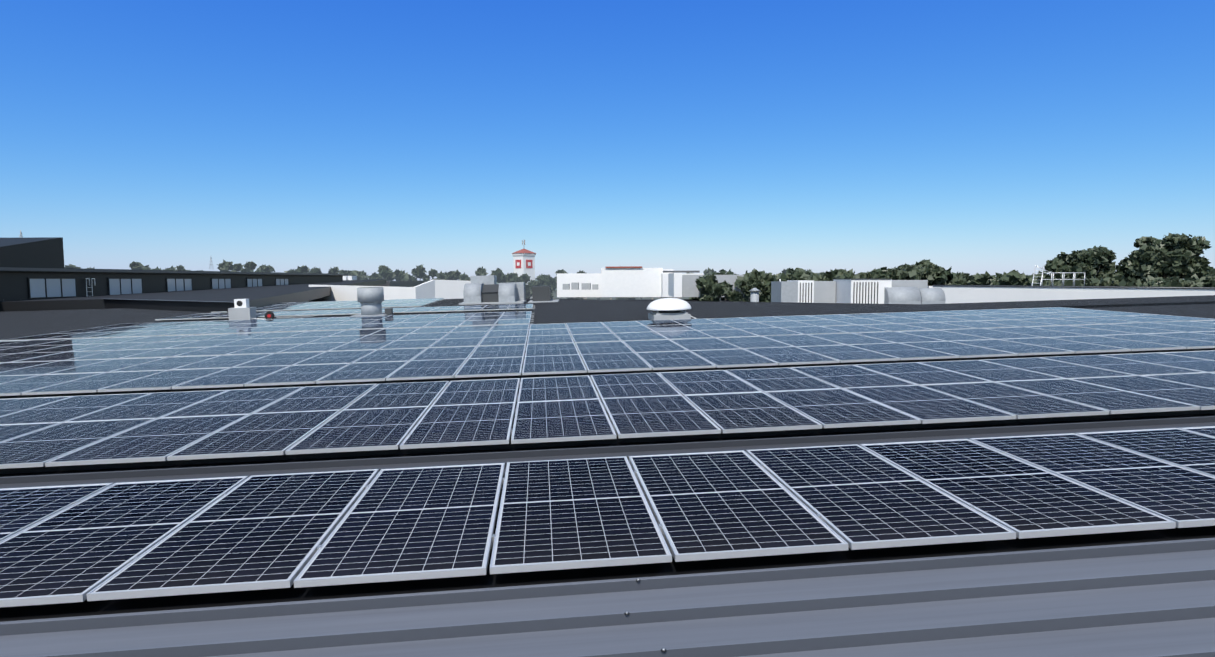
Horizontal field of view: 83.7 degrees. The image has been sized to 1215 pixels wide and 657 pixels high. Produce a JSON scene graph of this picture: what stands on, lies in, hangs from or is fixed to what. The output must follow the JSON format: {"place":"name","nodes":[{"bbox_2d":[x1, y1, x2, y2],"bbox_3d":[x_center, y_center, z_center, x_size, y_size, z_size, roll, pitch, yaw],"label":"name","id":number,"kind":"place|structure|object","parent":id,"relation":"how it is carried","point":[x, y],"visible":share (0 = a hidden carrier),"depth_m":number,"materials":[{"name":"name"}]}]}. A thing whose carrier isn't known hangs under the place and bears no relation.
{"place":"outdoors","nodes":[
{"label":"outdoors","id":0,"kind":"place"},
{"bbox_2d":[307,299,742,301],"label":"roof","id":1,"kind":"object","parent":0,"point":[682,299],"depth_m":95.27,"materials":[{"name":"grey"}]},
{"bbox_2d":[309,280,1214,303],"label":"white parapet walls","id":2,"kind":"structure","parent":1,"relation":"on","point":[449,289],"depth_m":46.35,"materials":[{"name":"concrete"}]},
{"bbox_2d":[1032,265,1084,285],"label":"metal frame","id":3,"kind":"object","parent":2,"relation":"on","point":[1062,279],"depth_m":46.13,"materials":[{"name":"silver metal"}]},
{"bbox_2d":[749,278,945,303],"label":"rooftop structures","id":4,"kind":"object","parent":1,"relation":"on","point":[876,291],"visible":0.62,"depth_m":32.13,"materials":[{"name":"white paint"}]},
{"bbox_2d":[417,280,688,299],"bbox_3d":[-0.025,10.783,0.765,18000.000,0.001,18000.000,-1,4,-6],"label":"ground","id":5,"kind":"structure","parent":0,"point":[594,298],"depth_m":400.07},
{"bbox_2d":[65,259,895,299],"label":"trees","id":6,"kind":"object","parent":5,"relation":"on","point":[388,274],"depth_m":182.37,"materials":[{"name":"green plant"}]},
{"bbox_2d":[512,240,535,298],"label":"water tower","id":7,"kind":"structure","parent":5,"relation":"on","point":[523,261],"depth_m":201.11,"materials":[{"name":"white paint"}]},
{"bbox_2d":[343,266,743,296],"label":"distant buildings","id":8,"kind":"structure","parent":5,"relation":"on","point":[630,281],"depth_m":119.61,"materials":[{"name":"white paint"}]},
{"bbox_2d":[699,280,770,301],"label":"trees","id":9,"kind":"object","parent":5,"relation":"on","point":[726,290],"visible":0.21,"depth_m":69.38,"materials":[{"name":"green plant"}]},
{"bbox_2d":[689,266,1214,298],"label":"trees","id":10,"kind":"object","parent":5,"relation":"on","point":[937,275],"visible":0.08,"depth_m":87.96,"materials":[{"name":"green plant"}]},
{"bbox_2d":[893,233,1213,281],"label":"trees","id":11,"kind":"object","parent":5,"relation":"on","point":[1173,255],"visible":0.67,"depth_m":112.85,"materials":[{"name":"green plant"}]},
{"bbox_2d":[0,295,1214,656],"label":"roof","id":12,"kind":"structure","parent":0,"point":[1140,593],"depth_m":3.70,"materials":[{"name":"grey metal"}]},
{"bbox_2d":[0,279,385,312],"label":"roof","id":13,"kind":"structure","parent":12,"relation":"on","point":[208,300],"depth_m":40.63,"materials":[{"name":"grey"}]},
{"bbox_2d":[0,237,347,300],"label":"dark building","id":14,"kind":"structure","parent":13,"relation":"on","point":[32,268],"depth_m":47.58,"materials":[{"name":"grey"}]},
{"bbox_2d":[228,299,313,319],"bbox_3d":[-13.244,-0.743,26.506,3.002,0.860,1.216,-2,5,-6],"label":"roof air conditioner","id":15,"kind":"object","parent":12,"relation":"on","point":[242,309],"visible":0.81,"depth_m":26.51,"materials":[{"name":"white paint"}]},
{"bbox_2d":[350,287,392,316],"bbox_3d":[-9.018,-0.983,26.108,1.450,1.205,1.300,-2,5,-6],"label":"turbine vent","id":16,"kind":"object","parent":12,"relation":"on","point":[370,299],"visible":1,"depth_m":25.76,"materials":[{"name":"grey metal"}]},
{"bbox_2d":[459,275,558,304],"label":"rooftop vents","id":17,"kind":"object","parent":12,"relation":"on","point":[487,289],"visible":0.96,"depth_m":34.12,"materials":[{"name":"grey metal"}]},
{"bbox_2d":[23,299,1206,560],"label":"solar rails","id":18,"kind":"object","parent":12,"relation":"on","point":[591,379],"visible":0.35,"depth_m":9.62,"materials":[{"name":"silver metal"}]},
{"bbox_2d":[0,298,1214,606],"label":"solar panel frames","id":19,"kind":"structure","parent":18,"relation":"on","point":[296,582],"depth_m":6.69,"materials":[{"name":"silver metal"}]},
{"bbox_2d":[0,298,1214,598],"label":"solar panels","id":20,"kind":"object","parent":19,"relation":"in","point":[264,528],"visible":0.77,"depth_m":6.80,"materials":[{"name":"glass"}]},
{"bbox_2d":[624,579,665,651],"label":"roof screws","id":21,"kind":"object","parent":12,"relation":"on","point":[627,613],"visible":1,"depth_m":3.41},
{"bbox_2d":[647,298,696,319],"bbox_3d":[2.069,-0.598,21.557,1.633,0.742,1.618,-2,5,-6],"label":"mushroom roof vent","id":22,"kind":"object","parent":12,"relation":"on","point":[666,309],"visible":0.92,"depth_m":21.13,"materials":[{"name":"white metal"}]},
{"bbox_2d":[526,295,1213,304],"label":"roof fascia","id":23,"kind":"structure","parent":12,"relation":"attached to","point":[854,303],"depth_m":27.43,"materials":[{"name":"grey metal"}]},
{"bbox_2d":[0,0,1214,280],"label":"sky","id":24,"kind":"structure","parent":0,"point":[972,137],"materials":[{"name":"blue"}]}
]}

